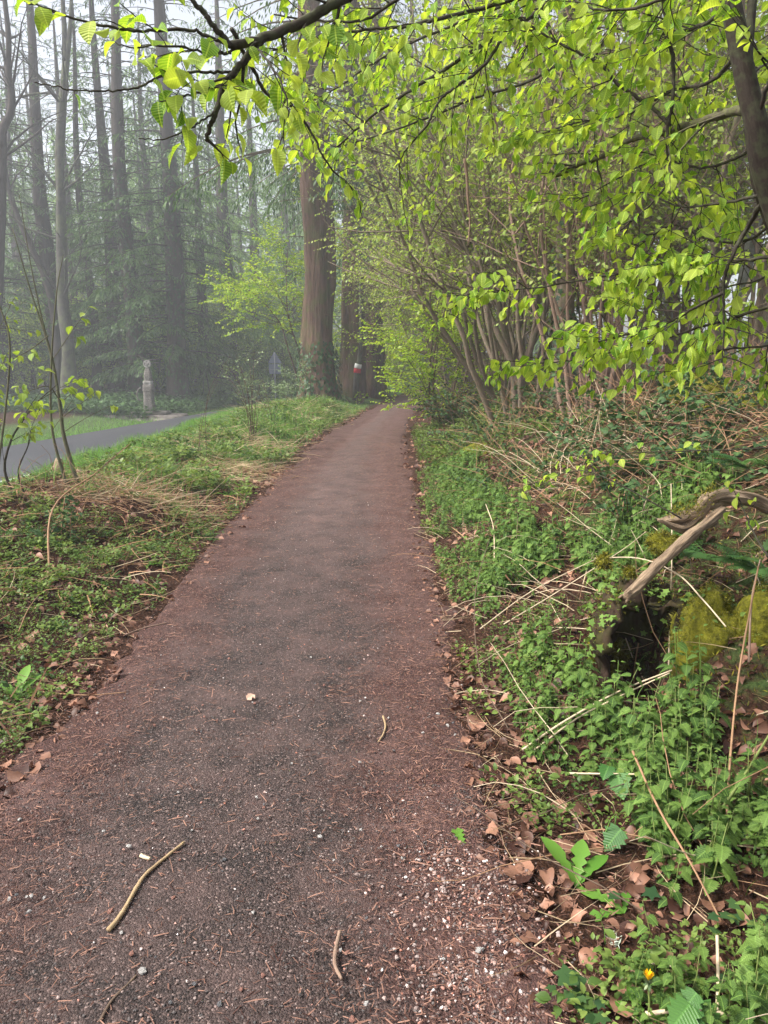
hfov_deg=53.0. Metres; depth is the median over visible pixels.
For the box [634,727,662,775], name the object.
nettle
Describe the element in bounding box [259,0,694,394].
hazel clump
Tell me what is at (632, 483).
bramble
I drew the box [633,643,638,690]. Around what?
dry stem
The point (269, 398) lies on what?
wild rose
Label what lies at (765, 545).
bramble
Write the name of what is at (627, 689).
nettle
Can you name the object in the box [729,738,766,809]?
nettle
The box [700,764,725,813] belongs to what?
nettle
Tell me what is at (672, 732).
nettle
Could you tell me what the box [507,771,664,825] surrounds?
dry stem
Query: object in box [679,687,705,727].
nettle
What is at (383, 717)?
stick
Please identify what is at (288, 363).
understorey tree
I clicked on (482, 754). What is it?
fallen leaf
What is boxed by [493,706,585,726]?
dry stem
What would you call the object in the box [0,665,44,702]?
dandelion
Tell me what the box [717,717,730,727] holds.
fallen leaf
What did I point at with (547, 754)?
nettle
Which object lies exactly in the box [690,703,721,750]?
nettle
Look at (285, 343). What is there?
understorey tree
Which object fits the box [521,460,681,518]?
hazel shoot
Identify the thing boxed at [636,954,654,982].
nettle
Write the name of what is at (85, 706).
fallen leaf
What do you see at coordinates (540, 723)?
nettle
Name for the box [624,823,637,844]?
fallen leaf
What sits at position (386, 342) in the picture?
young beech
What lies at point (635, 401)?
twig thicket
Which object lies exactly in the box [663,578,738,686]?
mossy mound
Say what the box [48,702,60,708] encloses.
fallen leaf
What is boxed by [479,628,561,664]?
dry stem
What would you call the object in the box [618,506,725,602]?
dead log
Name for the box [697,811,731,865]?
nettle
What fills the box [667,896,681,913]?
fallen leaf
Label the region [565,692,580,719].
nettle
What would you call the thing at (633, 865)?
fallen leaf
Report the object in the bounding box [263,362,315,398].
wild rose
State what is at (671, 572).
dry stem
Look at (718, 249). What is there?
hazel clump
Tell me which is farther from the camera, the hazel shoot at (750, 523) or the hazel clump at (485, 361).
the hazel clump at (485, 361)
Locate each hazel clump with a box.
[255,0,732,408]
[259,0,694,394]
[272,0,693,376]
[288,0,767,428]
[302,62,540,387]
[333,27,554,388]
[341,173,554,404]
[342,42,738,377]
[345,7,755,396]
[378,0,767,373]
[402,0,767,380]
[411,0,767,421]
[470,0,767,383]
[480,0,767,372]
[502,0,767,376]
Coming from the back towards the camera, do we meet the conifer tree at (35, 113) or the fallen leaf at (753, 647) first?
the conifer tree at (35, 113)
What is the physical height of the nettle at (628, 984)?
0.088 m
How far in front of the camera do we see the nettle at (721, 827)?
2.42 m
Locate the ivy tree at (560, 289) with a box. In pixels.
[498,0,629,414]
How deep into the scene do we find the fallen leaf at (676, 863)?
2.45 m
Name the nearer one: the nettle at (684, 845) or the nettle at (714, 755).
the nettle at (684, 845)
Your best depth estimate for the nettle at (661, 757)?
2.85 m
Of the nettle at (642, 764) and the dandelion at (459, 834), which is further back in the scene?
the nettle at (642, 764)
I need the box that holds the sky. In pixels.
[0,0,767,372]
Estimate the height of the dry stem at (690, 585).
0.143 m
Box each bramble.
[0,494,85,545]
[0,679,9,735]
[428,402,494,449]
[447,387,550,448]
[452,434,532,490]
[514,385,741,477]
[531,426,619,486]
[537,371,661,449]
[555,420,767,546]
[575,352,756,440]
[602,372,767,474]
[633,349,767,425]
[761,540,767,552]
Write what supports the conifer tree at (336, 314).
on the ground at (724, 891)
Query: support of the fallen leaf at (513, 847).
on the leaf litter at (548, 877)
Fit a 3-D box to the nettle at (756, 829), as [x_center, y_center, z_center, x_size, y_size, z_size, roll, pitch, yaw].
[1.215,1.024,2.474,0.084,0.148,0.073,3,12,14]
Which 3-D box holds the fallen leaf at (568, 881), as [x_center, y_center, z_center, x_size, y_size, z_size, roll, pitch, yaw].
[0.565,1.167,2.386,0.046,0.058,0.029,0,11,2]
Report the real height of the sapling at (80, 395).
2.355 m
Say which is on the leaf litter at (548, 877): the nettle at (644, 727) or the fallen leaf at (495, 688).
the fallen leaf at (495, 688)
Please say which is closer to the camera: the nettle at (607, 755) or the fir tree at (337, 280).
the nettle at (607, 755)
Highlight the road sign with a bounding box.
[268,352,280,398]
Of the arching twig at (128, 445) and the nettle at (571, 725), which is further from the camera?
the arching twig at (128, 445)
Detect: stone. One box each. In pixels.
[138,967,146,974]
[349,1015,354,1022]
[475,947,484,952]
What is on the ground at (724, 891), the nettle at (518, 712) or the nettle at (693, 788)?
the nettle at (518, 712)
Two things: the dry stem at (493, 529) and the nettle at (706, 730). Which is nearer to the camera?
the nettle at (706, 730)
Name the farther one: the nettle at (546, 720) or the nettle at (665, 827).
the nettle at (546, 720)
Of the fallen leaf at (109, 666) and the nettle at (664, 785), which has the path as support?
the fallen leaf at (109, 666)
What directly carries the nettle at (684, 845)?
on the ground at (724, 891)
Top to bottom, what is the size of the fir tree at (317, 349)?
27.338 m
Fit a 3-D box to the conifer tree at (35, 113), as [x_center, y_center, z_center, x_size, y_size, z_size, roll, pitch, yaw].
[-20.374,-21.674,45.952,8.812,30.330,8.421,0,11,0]
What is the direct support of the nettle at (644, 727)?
on the ground at (724, 891)
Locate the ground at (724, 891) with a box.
[0,359,767,1023]
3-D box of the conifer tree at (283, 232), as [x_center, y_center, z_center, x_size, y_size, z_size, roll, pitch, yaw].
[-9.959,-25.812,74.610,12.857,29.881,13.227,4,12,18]
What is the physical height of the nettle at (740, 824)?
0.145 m
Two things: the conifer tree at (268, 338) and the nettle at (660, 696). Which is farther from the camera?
the conifer tree at (268, 338)
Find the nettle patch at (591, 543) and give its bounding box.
[416,444,741,718]
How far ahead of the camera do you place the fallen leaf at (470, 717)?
3.48 m
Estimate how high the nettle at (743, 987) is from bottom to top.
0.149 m
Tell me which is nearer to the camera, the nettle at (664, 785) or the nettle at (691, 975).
the nettle at (691, 975)
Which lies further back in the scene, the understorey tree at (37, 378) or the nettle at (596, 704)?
the understorey tree at (37, 378)
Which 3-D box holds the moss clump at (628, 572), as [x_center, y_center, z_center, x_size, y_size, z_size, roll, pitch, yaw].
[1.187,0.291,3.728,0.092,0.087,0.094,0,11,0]
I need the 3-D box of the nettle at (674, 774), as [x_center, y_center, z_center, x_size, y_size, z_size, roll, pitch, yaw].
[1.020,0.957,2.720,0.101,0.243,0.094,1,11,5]
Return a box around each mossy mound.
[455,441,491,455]
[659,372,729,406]
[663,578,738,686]
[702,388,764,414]
[729,578,767,645]
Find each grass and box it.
[0,391,767,940]
[0,394,767,1023]
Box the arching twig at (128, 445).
[47,439,139,568]
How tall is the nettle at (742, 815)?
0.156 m
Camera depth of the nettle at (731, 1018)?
1.88 m
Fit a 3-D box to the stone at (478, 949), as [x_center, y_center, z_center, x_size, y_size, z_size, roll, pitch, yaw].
[0.263,1.205,2.123,0.025,0.012,0.022,-10,15,-41]
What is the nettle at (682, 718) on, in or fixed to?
on the ground at (724, 891)
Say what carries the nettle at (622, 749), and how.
on the ground at (724, 891)
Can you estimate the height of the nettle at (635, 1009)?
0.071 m
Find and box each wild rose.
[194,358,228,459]
[219,350,273,441]
[242,379,297,420]
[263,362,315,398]
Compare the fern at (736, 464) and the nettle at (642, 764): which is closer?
the nettle at (642, 764)
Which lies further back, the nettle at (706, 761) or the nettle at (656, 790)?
the nettle at (706, 761)
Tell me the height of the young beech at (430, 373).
4.283 m
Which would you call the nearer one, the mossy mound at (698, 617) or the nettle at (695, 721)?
the nettle at (695, 721)
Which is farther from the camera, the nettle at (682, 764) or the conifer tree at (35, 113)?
the conifer tree at (35, 113)
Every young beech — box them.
[194,211,341,392]
[297,282,425,386]
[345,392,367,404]
[349,229,577,387]
[356,232,514,422]
[366,320,436,396]
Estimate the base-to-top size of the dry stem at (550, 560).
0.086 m
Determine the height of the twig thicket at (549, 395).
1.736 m
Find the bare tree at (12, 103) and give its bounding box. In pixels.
[0,0,70,330]
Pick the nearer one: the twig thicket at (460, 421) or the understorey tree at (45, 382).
the twig thicket at (460, 421)
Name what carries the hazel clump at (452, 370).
on the ground at (724, 891)
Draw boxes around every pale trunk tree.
[651,0,766,372]
[657,2,767,378]
[658,3,743,363]
[664,0,767,380]
[734,264,767,381]
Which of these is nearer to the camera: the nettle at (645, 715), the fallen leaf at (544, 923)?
the fallen leaf at (544, 923)
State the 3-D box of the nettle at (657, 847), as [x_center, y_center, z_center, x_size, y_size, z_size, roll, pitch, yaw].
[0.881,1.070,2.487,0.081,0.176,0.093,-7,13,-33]
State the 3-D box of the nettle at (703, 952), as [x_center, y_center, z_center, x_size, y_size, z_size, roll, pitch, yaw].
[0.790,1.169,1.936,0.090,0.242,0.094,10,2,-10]
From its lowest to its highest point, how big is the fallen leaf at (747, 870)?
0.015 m
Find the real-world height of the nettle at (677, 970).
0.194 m
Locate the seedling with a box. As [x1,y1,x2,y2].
[144,561,170,568]
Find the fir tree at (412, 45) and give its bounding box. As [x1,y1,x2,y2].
[393,0,429,380]
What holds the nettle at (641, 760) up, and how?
on the ground at (724, 891)
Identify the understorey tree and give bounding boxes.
[0,299,48,389]
[0,305,83,393]
[5,280,47,389]
[8,290,101,388]
[10,283,125,388]
[12,266,106,380]
[76,313,154,387]
[78,258,197,381]
[85,334,158,387]
[103,289,228,387]
[108,319,213,393]
[152,298,271,388]
[158,287,238,384]
[212,291,300,391]
[242,273,337,393]
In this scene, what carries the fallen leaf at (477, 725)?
on the ground at (724, 891)
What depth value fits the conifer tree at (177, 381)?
43.36 m
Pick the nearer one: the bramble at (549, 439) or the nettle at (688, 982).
the nettle at (688, 982)
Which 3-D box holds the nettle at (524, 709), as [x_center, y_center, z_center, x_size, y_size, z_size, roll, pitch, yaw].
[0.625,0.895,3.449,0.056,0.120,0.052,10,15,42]
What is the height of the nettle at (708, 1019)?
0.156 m
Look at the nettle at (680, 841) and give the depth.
2.53 m
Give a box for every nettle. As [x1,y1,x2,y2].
[515,696,527,721]
[516,699,527,721]
[520,719,529,743]
[521,740,530,758]
[522,709,536,741]
[525,710,535,720]
[527,716,537,749]
[529,742,537,754]
[531,697,539,720]
[531,731,541,760]
[532,692,545,725]
[532,736,545,758]
[535,708,548,735]
[536,705,548,726]
[539,697,554,725]
[539,722,554,764]
[540,724,551,759]
[541,691,551,719]
[544,694,554,717]
[549,729,557,752]
[550,723,561,741]
[551,708,562,728]
[552,698,568,729]
[553,745,567,766]
[559,715,577,736]
[559,719,578,769]
[560,730,574,753]
[560,751,572,769]
[561,698,580,733]
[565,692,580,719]
[572,690,588,729]
[576,677,604,718]
[577,712,602,751]
[577,739,598,771]
[583,752,594,772]
[584,690,607,725]
[587,711,605,746]
[592,704,613,738]
[596,694,616,745]
[599,730,619,753]
[599,745,617,766]
[600,673,624,724]
[600,684,619,725]
[600,742,617,779]
[601,696,617,732]
[604,662,642,717]
[609,703,628,735]
[609,706,626,753]
[609,711,629,763]
[611,720,641,770]
[613,708,636,742]
[613,736,626,758]
[614,948,633,976]
[615,742,637,791]
[617,692,640,748]
[617,699,647,750]
[617,746,645,787]
[617,775,641,831]
[618,728,645,766]
[618,968,641,986]
[623,707,645,753]
[623,954,636,978]
[623,974,647,1016]
[625,695,660,758]
[625,948,649,1001]
[628,745,643,789]
[628,998,641,1023]
[629,707,654,746]
[629,781,654,843]
[629,986,642,1016]
[632,1005,644,1023]
[633,738,660,805]
[633,765,667,837]
[633,942,650,976]
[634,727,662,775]
[634,731,661,784]
[635,701,663,760]
[636,721,666,799]
[636,797,661,852]
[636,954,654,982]
[637,677,665,730]
[637,898,670,967]
[639,695,667,756]
[640,707,663,749]
[640,796,650,814]
[640,815,674,858]
[640,1003,656,1023]
[643,740,664,783]
[643,939,666,992]
[644,765,681,812]
[645,769,661,800]
[646,967,673,1007]
[647,804,671,862]
[648,747,668,782]
[648,759,670,812]
[648,800,679,847]
[651,830,673,883]
[652,760,676,798]
[652,762,682,840]
[652,985,666,1003]
[654,713,685,761]
[657,938,690,993]
[658,714,682,745]
[658,875,682,908]
[658,949,683,997]
[659,686,684,725]
[659,727,676,764]
[659,995,669,1023]
[660,854,692,895]
[660,976,683,1023]
[661,682,679,728]
[661,726,675,752]
[661,737,686,780]
[661,751,685,800]
[661,778,701,856]
[661,820,685,846]
[662,718,684,764]
[663,688,689,750]
[663,783,693,843]
[664,693,681,728]
[666,707,694,767]
[667,808,687,865]
[668,678,693,726]
[668,741,703,818]
[671,704,688,722]
[671,844,695,875]
[674,772,698,818]
[675,838,690,857]
[675,938,697,983]
[676,804,696,844]
[677,703,703,756]
[678,926,714,999]
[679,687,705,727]
[679,745,709,809]
[682,663,701,711]
[684,935,709,986]
[684,972,699,989]
[687,682,711,729]
[687,800,707,833]
[688,760,729,844]
[689,820,740,895]
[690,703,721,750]
[692,664,717,716]
[692,834,717,876]
[693,717,712,764]
[693,744,720,802]
[693,804,716,832]
[693,815,730,883]
[695,747,715,770]
[695,793,733,839]
[696,711,714,767]
[696,986,712,998]
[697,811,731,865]
[699,682,731,729]
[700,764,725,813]
[700,778,730,829]
[701,961,733,1023]
[701,1002,722,1023]
[702,688,719,718]
[702,714,724,739]
[703,713,720,753]
[704,741,719,763]
[706,732,725,755]
[707,851,736,881]
[708,837,727,878]
[709,756,734,814]
[709,802,741,844]
[710,961,745,1021]
[711,831,739,878]
[715,808,741,847]
[717,747,739,784]
[720,976,745,1011]
[724,961,754,1023]
[726,806,743,841]
[728,780,746,822]
[728,978,745,1004]
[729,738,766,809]
[729,741,766,814]
[730,965,767,1023]
[730,975,764,1023]
[731,765,753,796]
[731,939,767,1006]
[733,795,752,842]
[735,804,752,840]
[735,900,767,987]
[738,796,756,820]
[738,915,767,967]
[739,809,766,867]
[740,981,767,1023]
[743,798,767,824]
[743,802,766,845]
[745,945,767,985]
[749,774,767,813]
[749,802,767,871]
[750,807,761,834]
[751,795,767,871]
[755,985,767,1018]
[756,762,767,814]
[758,808,767,838]
[762,895,767,954]
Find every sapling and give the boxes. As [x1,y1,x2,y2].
[0,194,117,483]
[0,293,40,458]
[0,379,84,493]
[49,255,83,483]
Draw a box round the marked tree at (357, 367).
[292,191,396,399]
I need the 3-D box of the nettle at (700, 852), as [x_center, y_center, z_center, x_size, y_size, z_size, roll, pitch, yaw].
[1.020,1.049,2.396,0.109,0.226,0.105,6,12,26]
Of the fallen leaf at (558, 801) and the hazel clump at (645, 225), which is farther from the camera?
the hazel clump at (645, 225)
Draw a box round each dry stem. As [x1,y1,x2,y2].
[18,594,39,631]
[122,571,170,579]
[430,847,603,881]
[446,595,546,610]
[446,695,586,713]
[455,689,506,693]
[456,797,644,913]
[464,720,550,728]
[474,537,508,728]
[474,782,582,820]
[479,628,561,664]
[480,559,594,628]
[486,505,494,556]
[486,561,526,592]
[492,645,566,753]
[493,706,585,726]
[504,532,644,624]
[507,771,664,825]
[521,556,588,575]
[522,670,671,750]
[534,673,669,749]
[560,829,766,885]
[570,772,633,774]
[593,439,662,485]
[594,557,726,626]
[629,836,695,855]
[632,750,723,926]
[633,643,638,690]
[635,547,686,684]
[645,1009,765,1023]
[655,697,701,844]
[668,484,672,664]
[693,767,767,813]
[698,398,766,417]
[706,735,767,827]
[715,935,719,1009]
[725,566,758,860]
[745,1013,767,1019]
[748,559,760,662]
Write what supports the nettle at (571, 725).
on the ground at (724, 891)
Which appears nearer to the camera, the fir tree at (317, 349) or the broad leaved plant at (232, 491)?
the broad leaved plant at (232, 491)
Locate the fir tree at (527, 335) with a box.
[505,1,555,346]
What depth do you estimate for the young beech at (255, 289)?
29.33 m
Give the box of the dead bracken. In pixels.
[0,381,767,748]
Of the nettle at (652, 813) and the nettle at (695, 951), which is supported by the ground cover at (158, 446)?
the nettle at (695, 951)
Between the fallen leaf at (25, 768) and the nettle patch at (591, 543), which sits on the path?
the fallen leaf at (25, 768)
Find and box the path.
[0,384,574,1023]
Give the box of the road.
[0,409,235,483]
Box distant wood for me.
[0,36,582,384]
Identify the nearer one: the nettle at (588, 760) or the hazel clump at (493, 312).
the nettle at (588, 760)
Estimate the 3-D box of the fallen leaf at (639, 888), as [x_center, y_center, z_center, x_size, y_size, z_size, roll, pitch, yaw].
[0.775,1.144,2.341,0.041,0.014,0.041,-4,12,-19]
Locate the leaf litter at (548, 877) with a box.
[0,385,767,1023]
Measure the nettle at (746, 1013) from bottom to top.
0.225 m
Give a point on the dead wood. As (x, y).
(706, 502)
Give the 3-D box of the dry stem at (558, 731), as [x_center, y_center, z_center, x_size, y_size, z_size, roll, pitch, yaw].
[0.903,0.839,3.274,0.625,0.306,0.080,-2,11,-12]
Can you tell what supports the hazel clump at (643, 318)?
on the ground at (724, 891)
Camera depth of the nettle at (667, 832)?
2.50 m
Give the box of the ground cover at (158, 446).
[0,382,767,1023]
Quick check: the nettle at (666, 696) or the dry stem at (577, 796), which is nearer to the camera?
the dry stem at (577, 796)
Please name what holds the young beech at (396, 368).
on the ground at (724, 891)
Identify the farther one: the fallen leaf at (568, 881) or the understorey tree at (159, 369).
the understorey tree at (159, 369)
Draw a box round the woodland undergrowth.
[0,385,288,418]
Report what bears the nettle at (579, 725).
on the ground at (724, 891)
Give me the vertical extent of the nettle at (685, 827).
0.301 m
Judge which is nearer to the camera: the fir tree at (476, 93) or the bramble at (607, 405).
the bramble at (607, 405)
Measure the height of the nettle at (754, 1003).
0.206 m
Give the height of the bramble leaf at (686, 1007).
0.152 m
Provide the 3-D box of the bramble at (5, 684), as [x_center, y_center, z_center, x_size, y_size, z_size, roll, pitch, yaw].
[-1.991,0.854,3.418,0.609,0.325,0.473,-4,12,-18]
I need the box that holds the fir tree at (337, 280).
[334,0,427,385]
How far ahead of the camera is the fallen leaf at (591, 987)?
2.00 m
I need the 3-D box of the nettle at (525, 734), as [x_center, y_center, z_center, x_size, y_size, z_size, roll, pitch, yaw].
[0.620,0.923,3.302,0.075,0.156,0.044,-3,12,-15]
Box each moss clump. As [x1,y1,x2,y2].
[591,551,614,571]
[620,564,637,580]
[642,529,684,558]
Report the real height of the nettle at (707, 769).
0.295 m
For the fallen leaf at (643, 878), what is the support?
on the ground at (724, 891)
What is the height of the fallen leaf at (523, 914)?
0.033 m
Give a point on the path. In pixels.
(380, 426)
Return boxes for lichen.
[605,934,621,948]
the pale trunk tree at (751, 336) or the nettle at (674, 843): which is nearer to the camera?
the nettle at (674, 843)
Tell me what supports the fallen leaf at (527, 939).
on the path
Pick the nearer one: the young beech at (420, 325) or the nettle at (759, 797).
the nettle at (759, 797)
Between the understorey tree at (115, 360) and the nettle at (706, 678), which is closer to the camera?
the nettle at (706, 678)
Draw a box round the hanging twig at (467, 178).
[463,158,470,245]
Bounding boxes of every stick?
[43,691,125,695]
[99,975,136,1022]
[106,841,184,931]
[125,622,166,634]
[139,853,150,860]
[333,930,342,980]
[378,715,385,741]
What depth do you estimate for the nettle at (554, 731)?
3.27 m
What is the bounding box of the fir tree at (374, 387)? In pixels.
[267,0,426,399]
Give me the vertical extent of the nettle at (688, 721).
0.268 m
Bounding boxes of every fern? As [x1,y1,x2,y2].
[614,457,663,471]
[647,527,727,567]
[697,543,767,579]
[701,453,767,468]
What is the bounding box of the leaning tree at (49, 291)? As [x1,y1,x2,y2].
[6,141,83,392]
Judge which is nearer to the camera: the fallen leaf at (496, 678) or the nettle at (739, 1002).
the nettle at (739, 1002)
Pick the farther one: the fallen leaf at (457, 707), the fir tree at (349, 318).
the fir tree at (349, 318)
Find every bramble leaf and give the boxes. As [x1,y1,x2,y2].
[597,763,631,799]
[603,816,627,851]
[667,986,719,1023]
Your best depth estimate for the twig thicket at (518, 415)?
10.71 m
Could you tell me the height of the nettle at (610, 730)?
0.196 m
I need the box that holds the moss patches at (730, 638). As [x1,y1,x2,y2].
[517,429,767,855]
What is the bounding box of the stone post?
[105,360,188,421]
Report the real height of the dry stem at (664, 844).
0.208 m
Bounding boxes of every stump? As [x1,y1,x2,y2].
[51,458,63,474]
[574,560,693,685]
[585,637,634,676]
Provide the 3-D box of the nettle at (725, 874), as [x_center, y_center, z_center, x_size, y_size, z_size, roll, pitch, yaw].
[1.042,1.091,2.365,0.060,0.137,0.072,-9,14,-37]
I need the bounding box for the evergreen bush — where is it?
[407,371,506,427]
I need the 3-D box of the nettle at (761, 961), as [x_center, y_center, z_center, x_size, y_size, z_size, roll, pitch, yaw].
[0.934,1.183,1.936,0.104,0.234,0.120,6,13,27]
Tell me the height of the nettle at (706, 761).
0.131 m
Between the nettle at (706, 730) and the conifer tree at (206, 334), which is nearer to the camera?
the nettle at (706, 730)
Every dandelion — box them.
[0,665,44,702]
[451,828,465,843]
[541,836,607,899]
[581,889,630,921]
[607,969,668,1023]
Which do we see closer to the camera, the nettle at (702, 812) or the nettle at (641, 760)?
the nettle at (702, 812)
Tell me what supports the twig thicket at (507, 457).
on the ground at (724, 891)
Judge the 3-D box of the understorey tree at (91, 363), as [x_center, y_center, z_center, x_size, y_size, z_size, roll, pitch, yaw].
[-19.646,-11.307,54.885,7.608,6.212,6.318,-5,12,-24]
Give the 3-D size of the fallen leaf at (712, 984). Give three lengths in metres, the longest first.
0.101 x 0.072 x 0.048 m
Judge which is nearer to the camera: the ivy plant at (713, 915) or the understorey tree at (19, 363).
the ivy plant at (713, 915)
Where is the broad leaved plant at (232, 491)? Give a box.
[213,490,242,495]
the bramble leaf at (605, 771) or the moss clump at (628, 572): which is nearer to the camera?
the bramble leaf at (605, 771)
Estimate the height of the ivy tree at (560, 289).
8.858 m
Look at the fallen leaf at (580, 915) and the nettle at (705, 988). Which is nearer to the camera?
the nettle at (705, 988)
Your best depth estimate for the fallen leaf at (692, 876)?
2.40 m
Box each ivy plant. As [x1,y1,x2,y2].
[544,973,611,1023]
[552,963,599,1023]
[607,885,660,900]
[697,820,745,846]
[707,897,767,935]
[714,973,731,982]
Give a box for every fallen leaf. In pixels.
[0,759,11,766]
[2,785,15,797]
[6,770,25,781]
[11,765,28,774]
[25,742,34,749]
[29,761,40,773]
[40,752,50,759]
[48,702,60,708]
[75,663,83,670]
[76,698,86,708]
[80,704,88,708]
[104,670,112,676]
[107,664,117,670]
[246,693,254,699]
[449,705,460,714]
[460,736,470,743]
[466,675,474,680]
[467,713,481,727]
[469,722,486,729]
[472,741,485,749]
[480,751,491,760]
[482,831,494,841]
[485,821,498,834]
[492,686,501,695]
[493,675,501,683]
[495,754,501,760]
[501,772,511,781]
[503,865,522,879]
[508,839,525,856]
[513,792,526,804]
[513,971,530,978]
[514,860,533,875]
[515,840,530,850]
[515,874,534,883]
[516,908,530,919]
[519,931,540,943]
[521,812,538,827]
[521,819,529,831]
[521,831,533,844]
[541,920,548,931]
[548,945,560,955]
[550,799,566,813]
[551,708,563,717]
[558,869,572,876]
[560,998,573,1015]
[561,878,573,891]
[562,839,573,853]
[567,821,578,831]
[569,801,588,816]
[571,908,586,925]
[584,879,604,893]
[585,977,597,990]
[597,988,609,997]
[609,995,633,1017]
[613,928,624,937]
[617,967,637,993]
[619,921,634,931]
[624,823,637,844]
[625,923,636,938]
[629,858,647,873]
[631,884,645,892]
[635,872,651,884]
[638,850,644,860]
[641,864,654,870]
[643,912,649,923]
[657,920,667,927]
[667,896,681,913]
[668,857,685,868]
[673,912,684,918]
[676,864,697,879]
[683,904,693,916]
[692,860,707,871]
[701,899,724,910]
[703,976,715,992]
[711,920,726,925]
[714,578,722,586]
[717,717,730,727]
[734,911,749,927]
[737,864,750,873]
[740,718,749,729]
[743,884,754,894]
[746,643,757,654]
[752,718,763,726]
[752,743,766,754]
[753,709,763,713]
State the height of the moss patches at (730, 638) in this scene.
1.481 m
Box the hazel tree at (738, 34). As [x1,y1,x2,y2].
[14,0,767,405]
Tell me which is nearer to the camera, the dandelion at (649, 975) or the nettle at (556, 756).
the dandelion at (649, 975)
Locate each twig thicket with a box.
[0,445,240,543]
[1,478,90,537]
[402,392,512,443]
[429,352,609,447]
[431,410,580,503]
[446,472,767,640]
[464,329,710,494]
[473,385,749,542]
[492,289,767,420]
[501,353,767,484]
[518,351,708,441]
[573,341,767,488]
[601,298,767,386]
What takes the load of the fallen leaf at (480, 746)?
on the ground at (724, 891)
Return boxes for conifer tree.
[0,0,126,389]
[0,2,55,388]
[0,17,76,398]
[5,190,47,383]
[8,36,78,376]
[20,5,105,384]
[30,1,150,390]
[49,0,221,394]
[52,0,163,392]
[76,0,269,400]
[89,64,143,356]
[102,12,196,380]
[148,0,300,397]
[150,64,261,403]
[190,76,264,370]
[204,59,303,390]
[241,106,339,384]
[288,5,425,395]
[417,2,465,376]
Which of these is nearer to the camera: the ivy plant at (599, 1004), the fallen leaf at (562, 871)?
the ivy plant at (599, 1004)
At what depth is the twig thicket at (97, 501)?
7.15 m
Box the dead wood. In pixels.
[657,475,767,533]
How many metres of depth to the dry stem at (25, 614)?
4.55 m
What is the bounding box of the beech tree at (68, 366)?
[0,0,117,396]
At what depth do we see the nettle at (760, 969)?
1.93 m
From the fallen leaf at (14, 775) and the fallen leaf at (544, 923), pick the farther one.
the fallen leaf at (14, 775)
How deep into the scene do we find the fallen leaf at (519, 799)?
2.86 m
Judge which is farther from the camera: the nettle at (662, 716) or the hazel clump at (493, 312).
the hazel clump at (493, 312)
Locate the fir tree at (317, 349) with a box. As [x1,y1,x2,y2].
[162,0,432,401]
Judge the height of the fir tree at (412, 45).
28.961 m
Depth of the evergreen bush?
15.76 m
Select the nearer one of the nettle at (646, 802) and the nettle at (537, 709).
the nettle at (646, 802)
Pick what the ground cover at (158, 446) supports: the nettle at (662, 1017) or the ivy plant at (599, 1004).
the nettle at (662, 1017)
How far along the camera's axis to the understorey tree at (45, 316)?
54.34 m
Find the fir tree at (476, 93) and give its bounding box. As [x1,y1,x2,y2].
[437,0,543,380]
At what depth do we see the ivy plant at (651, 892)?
2.31 m
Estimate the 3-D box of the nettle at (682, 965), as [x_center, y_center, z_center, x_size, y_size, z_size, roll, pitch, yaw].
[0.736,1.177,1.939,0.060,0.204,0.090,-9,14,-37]
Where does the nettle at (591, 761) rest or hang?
on the ground at (724, 891)
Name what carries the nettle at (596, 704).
on the ground at (724, 891)
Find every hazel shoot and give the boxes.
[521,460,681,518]
[569,441,767,474]
[723,481,767,557]
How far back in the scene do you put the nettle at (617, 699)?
3.29 m
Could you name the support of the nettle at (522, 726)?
on the ground at (724, 891)
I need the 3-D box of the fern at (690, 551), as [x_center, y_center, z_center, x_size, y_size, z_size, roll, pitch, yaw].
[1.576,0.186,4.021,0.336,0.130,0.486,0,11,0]
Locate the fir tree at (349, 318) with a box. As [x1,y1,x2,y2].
[226,0,469,398]
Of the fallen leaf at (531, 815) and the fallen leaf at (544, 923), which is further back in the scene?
the fallen leaf at (531, 815)
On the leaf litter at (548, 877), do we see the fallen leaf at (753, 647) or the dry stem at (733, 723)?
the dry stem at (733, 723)
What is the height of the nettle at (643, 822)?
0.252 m
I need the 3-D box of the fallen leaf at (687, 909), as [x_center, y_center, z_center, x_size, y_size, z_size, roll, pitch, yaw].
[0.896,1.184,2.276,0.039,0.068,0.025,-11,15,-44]
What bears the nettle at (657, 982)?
on the ground at (724, 891)
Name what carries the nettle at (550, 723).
on the ground at (724, 891)
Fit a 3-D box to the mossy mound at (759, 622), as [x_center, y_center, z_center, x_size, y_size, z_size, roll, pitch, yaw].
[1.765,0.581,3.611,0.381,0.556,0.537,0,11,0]
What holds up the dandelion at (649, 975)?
on the ground at (724, 891)
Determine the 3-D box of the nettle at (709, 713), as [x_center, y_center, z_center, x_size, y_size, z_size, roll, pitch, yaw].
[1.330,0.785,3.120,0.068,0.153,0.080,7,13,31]
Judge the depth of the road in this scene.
24.55 m
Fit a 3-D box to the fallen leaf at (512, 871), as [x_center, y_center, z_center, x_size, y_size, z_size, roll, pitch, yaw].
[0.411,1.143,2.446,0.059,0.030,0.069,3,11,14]
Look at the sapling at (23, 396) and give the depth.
7.75 m
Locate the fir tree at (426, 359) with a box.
[394,0,468,385]
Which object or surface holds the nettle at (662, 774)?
on the ground at (724, 891)
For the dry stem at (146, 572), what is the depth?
5.29 m
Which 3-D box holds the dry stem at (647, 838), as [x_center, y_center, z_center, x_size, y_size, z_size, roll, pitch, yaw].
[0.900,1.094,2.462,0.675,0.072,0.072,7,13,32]

